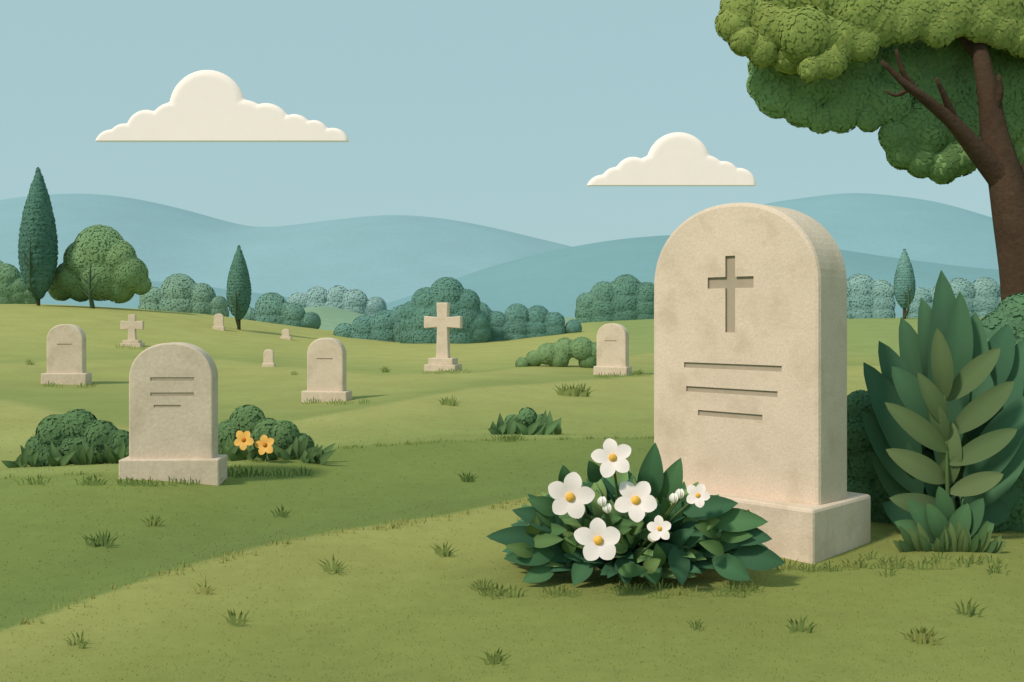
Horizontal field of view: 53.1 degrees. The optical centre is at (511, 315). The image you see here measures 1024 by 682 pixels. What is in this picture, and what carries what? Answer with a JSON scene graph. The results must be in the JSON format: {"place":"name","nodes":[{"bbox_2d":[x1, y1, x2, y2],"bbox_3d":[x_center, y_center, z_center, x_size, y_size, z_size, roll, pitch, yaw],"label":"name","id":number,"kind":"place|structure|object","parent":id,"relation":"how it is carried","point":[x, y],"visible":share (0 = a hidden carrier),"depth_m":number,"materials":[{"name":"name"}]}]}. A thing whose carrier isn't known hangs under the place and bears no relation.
{"place":"outdoors","nodes":[
{"label":"outdoors","id":0,"kind":"place"},
{"bbox_2d":[20,273,288,316],"bbox_3d":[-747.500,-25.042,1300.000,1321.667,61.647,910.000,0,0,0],"label":"hill","id":1,"kind":"structure","parent":0,"point":[133,302],"depth_m":958.50,"materials":[{"name":"blue"}]},
{"bbox_2d":[96,70,348,141],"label":"cloud","id":2,"kind":"structure","parent":0,"point":[207,106],"depth_m":418.00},
{"bbox_2d":[0,194,571,302],"bbox_3d":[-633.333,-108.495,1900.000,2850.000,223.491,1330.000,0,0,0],"label":"hill","id":3,"kind":"structure","parent":0,"point":[388,258],"depth_m":1535.78,"materials":[{"name":"blue"}]},
{"bbox_2d":[0,0,991,246],"label":"sky","id":4,"kind":"structure","parent":0,"point":[498,114],"materials":[{"name":"blue"}]},
{"bbox_2d":[0,304,1023,681],"bbox_3d":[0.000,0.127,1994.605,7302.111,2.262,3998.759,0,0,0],"label":"ground","id":5,"kind":"structure","parent":0,"point":[490,386],"depth_m":5.01,"materials":[{"name":"green plant"}]},
{"bbox_2d":[0,260,35,303],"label":"distant tree line","id":6,"kind":"object","parent":5,"relation":"on","point":[13,290],"visible":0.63,"depth_m":49.56,"materials":[{"name":"green plant"}]},
{"bbox_2d":[18,167,58,305],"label":"cypress tree","id":7,"kind":"object","parent":5,"relation":"on","point":[38,252],"visible":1,"depth_m":41.54,"materials":[{"name":"green plant"}]},
{"bbox_2d":[2,409,128,467],"bbox_3d":[-3.332,1.042,7.834,1.094,0.631,0.633,0,0,0],"label":"shrub","id":8,"kind":"object","parent":5,"relation":"on","point":[79,437],"visible":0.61,"depth_m":7.83,"materials":[{"name":"green plant"}]},
{"bbox_2d":[41,324,91,384],"bbox_3d":[-7.613,0.720,17.501,0.762,1.143,0.276,0,0,-2],"label":"headstone","id":9,"kind":"object","parent":5,"relation":"on","point":[66,353],"visible":0.93,"depth_m":17.41,"materials":[{"name":"stone"}]},
{"bbox_2d":[48,224,151,308],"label":"round tree","id":10,"kind":"object","parent":5,"relation":"on","point":[101,262],"visible":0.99,"depth_m":42.51,"materials":[{"name":"green plant"}]},
{"bbox_2d":[120,315,144,346],"bbox_3d":[-10.721,0.469,28.914,0.624,0.988,0.428,0,0,-2],"label":"stone cross monument","id":11,"kind":"object","parent":5,"relation":"on","point":[131,324],"visible":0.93,"depth_m":28.84,"materials":[{"name":"stone"}]},
{"bbox_2d":[119,342,226,485],"bbox_3d":[-2.242,0.692,6.793,0.646,1.024,0.246,0,0,-2],"label":"headstone","id":12,"kind":"object","parent":5,"relation":"on","point":[173,409],"visible":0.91,"depth_m":6.71,"materials":[{"name":"stone"}]},
{"bbox_2d":[138,273,228,316],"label":"distant tree line","id":13,"kind":"object","parent":5,"relation":"on","point":[179,292],"visible":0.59,"depth_m":65.26,"materials":[{"name":"green plant"}]},
{"bbox_2d":[212,314,224,330],"bbox_3d":[-11.008,0.296,38.457,0.450,0.734,0.166,0,0,4],"label":"headstone","id":14,"kind":"object","parent":5,"relation":"on","point":[218,321],"visible":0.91,"depth_m":38.40,"materials":[{"name":"stone"}]},
{"bbox_2d":[226,245,251,329],"bbox_3d":[-10.659,-1.048,39.981,0.986,3.408,1.010,0,0,0],"label":"cypress tree","id":15,"kind":"object","parent":5,"relation":"on","point":[238,293],"visible":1,"depth_m":39.70,"materials":[{"name":"green plant"}]},
{"bbox_2d":[262,349,275,366],"bbox_3d":[-5.093,0.949,21.443,0.267,0.480,0.101,0,0,7],"label":"headstone","id":16,"kind":"object","parent":5,"relation":"on","point":[268,357],"visible":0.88,"depth_m":21.41,"materials":[{"name":"stone"}]},
{"bbox_2d":[218,404,336,464],"bbox_3d":[-1.807,0.983,7.792,1.025,0.581,0.650,0,0,0],"label":"flowering shrub","id":17,"kind":"object","parent":5,"relation":"on","point":[247,432],"visible":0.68,"depth_m":7.82,"materials":[{"name":"green plant"}]},
{"bbox_2d":[243,292,320,328],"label":"distant tree line","id":18,"kind":"object","parent":5,"relation":"on","point":[274,307],"visible":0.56,"depth_m":59.51,"materials":[{"name":"green plant"}]},
{"bbox_2d":[280,329,291,339],"bbox_3d":[-8.586,0.768,38.879,0.431,0.512,0.140,0,0,8],"label":"headstone","id":19,"kind":"object","parent":5,"relation":"on","point":[285,333],"visible":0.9,"depth_m":38.83,"materials":[{"name":"stone"}]},
{"bbox_2d":[301,338,351,402],"bbox_3d":[-2.510,0.790,13.880,0.648,0.977,0.234,0,0,12],"label":"headstone","id":20,"kind":"object","parent":5,"relation":"on","point":[326,369],"visible":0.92,"depth_m":13.80,"materials":[{"name":"stone"}]},
{"bbox_2d":[287,285,395,315],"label":"distant tree line","id":21,"kind":"object","parent":5,"relation":"on","point":[352,300],"visible":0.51,"depth_m":123.98,"materials":[{"name":"green plant"}]},
{"bbox_2d":[424,303,461,370],"bbox_3d":[-1.416,0.487,21.084,0.787,1.499,0.498,0,0,14],"label":"stone cross monument","id":22,"kind":"object","parent":5,"relation":"on","point":[443,322],"visible":0.91,"depth_m":20.99,"materials":[{"name":"stone"}]},
{"bbox_2d":[399,277,490,343],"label":"distant tree line","id":23,"kind":"object","parent":5,"relation":"on","point":[465,304],"visible":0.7,"depth_m":45.44,"materials":[{"name":"green plant"}]},
{"bbox_2d":[333,302,581,341],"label":"distant tree line","id":24,"kind":"object","parent":5,"relation":"on","point":[517,321],"visible":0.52,"depth_m":47.59,"materials":[{"name":"green plant"}]},
{"bbox_2d":[488,407,561,434],"bbox_3d":[0.125,1.110,10.238,0.733,0.360,0.524,0,0,0],"label":"shrub","id":25,"kind":"object","parent":5,"relation":"on","point":[527,421],"visible":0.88,"depth_m":10.14,"materials":[{"name":"green plant"}]},
{"bbox_2d":[515,336,596,367],"bbox_3d":[1.159,0.816,21.547,2.192,0.746,0.492,0,0,0],"label":"shrub","id":26,"kind":"object","parent":5,"relation":"on","point":[561,352],"visible":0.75,"depth_m":21.40,"materials":[{"name":"green plant"}]},
{"bbox_2d":[593,323,631,375],"bbox_3d":[1.857,0.680,18.880,0.669,1.067,0.264,0,0,30],"label":"headstone","id":27,"kind":"object","parent":5,"relation":"on","point":[612,348],"visible":0.89,"depth_m":18.78,"materials":[{"name":"stone"}]},
{"bbox_2d":[575,274,653,322],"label":"distant tree line","id":28,"kind":"object","parent":5,"relation":"on","point":[625,297],"visible":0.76,"depth_m":65.22,"materials":[{"name":"green plant"}]},
{"bbox_2d":[486,438,784,585],"bbox_3d":[0.563,0.894,4.894,1.359,0.690,0.950,0,0,0],"label":"white flower shrub","id":29,"kind":"object","parent":5,"relation":"on","point":[650,521],"visible":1,"depth_m":4.67,"materials":[{"name":"green plant"}]},
{"bbox_2d":[654,203,870,563],"bbox_3d":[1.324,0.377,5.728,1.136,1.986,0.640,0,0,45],"label":"headstone","id":30,"kind":"object","parent":5,"relation":"on","point":[750,356],"visible":0.91,"depth_m":5.46,"materials":[{"name":"stone"}]},
{"bbox_2d":[714,0,1023,300],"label":"broadleaf tree","id":31,"kind":"object","parent":5,"relation":"on","point":[934,89],"visible":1,"depth_m":9.05,"materials":[{"name":"green plant"}]},
{"bbox_2d":[847,390,952,522],"bbox_3d":[2.337,0.838,6.104,0.835,1.114,0.443,0,0,0],"label":"shrub","id":32,"kind":"object","parent":5,"relation":"on","point":[862,477],"visible":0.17,"depth_m":6.00,"materials":[{"name":"green plant"}]},
{"bbox_2d":[893,249,915,318],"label":"cypress tree","id":33,"kind":"object","parent":5,"relation":"on","point":[904,286],"visible":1,"depth_m":56.64,"materials":[{"name":"green plant"}]},
{"bbox_2d":[847,273,1000,318],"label":"distant tree line","id":34,"kind":"object","parent":5,"relation":"on","point":[868,297],"visible":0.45,"depth_m":99.02,"materials":[{"name":"green plant"}]},
{"bbox_2d":[862,270,1023,552],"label":"broad leaved plant","id":35,"kind":"object","parent":5,"relation":"on","point":[946,386],"visible":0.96,"depth_m":5.67,"materials":[{"name":"green plant"}]},
{"bbox_2d":[954,468,1023,531],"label":"shrub","id":36,"kind":"object","parent":5,"relation":"on","point":[1014,521],"visible":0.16,"depth_m":5.81,"materials":[{"name":"green plant"}]},
{"bbox_2d":[981,293,1023,344],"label":"shrub","id":37,"kind":"object","parent":5,"relation":"on","point":[1009,310],"visible":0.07,"depth_m":6.80,"materials":[{"name":"green plant"}]},
{"bbox_2d":[587,132,755,185],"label":"cloud","id":38,"kind":"structure","parent":0,"point":[678,159],"depth_m":398.01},
{"bbox_2d":[386,235,999,316],"bbox_3d":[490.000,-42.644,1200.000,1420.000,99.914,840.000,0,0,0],"label":"hill","id":39,"kind":"structure","parent":0,"point":[560,281],"depth_m":957.58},
{"bbox_2d":[763,193,998,269],"bbox_3d":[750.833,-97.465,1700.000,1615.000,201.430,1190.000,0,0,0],"label":"hill","id":40,"kind":"structure","parent":0,"point":[915,228],"depth_m":1378.71,"materials":[{"name":"blue"}]}
]}

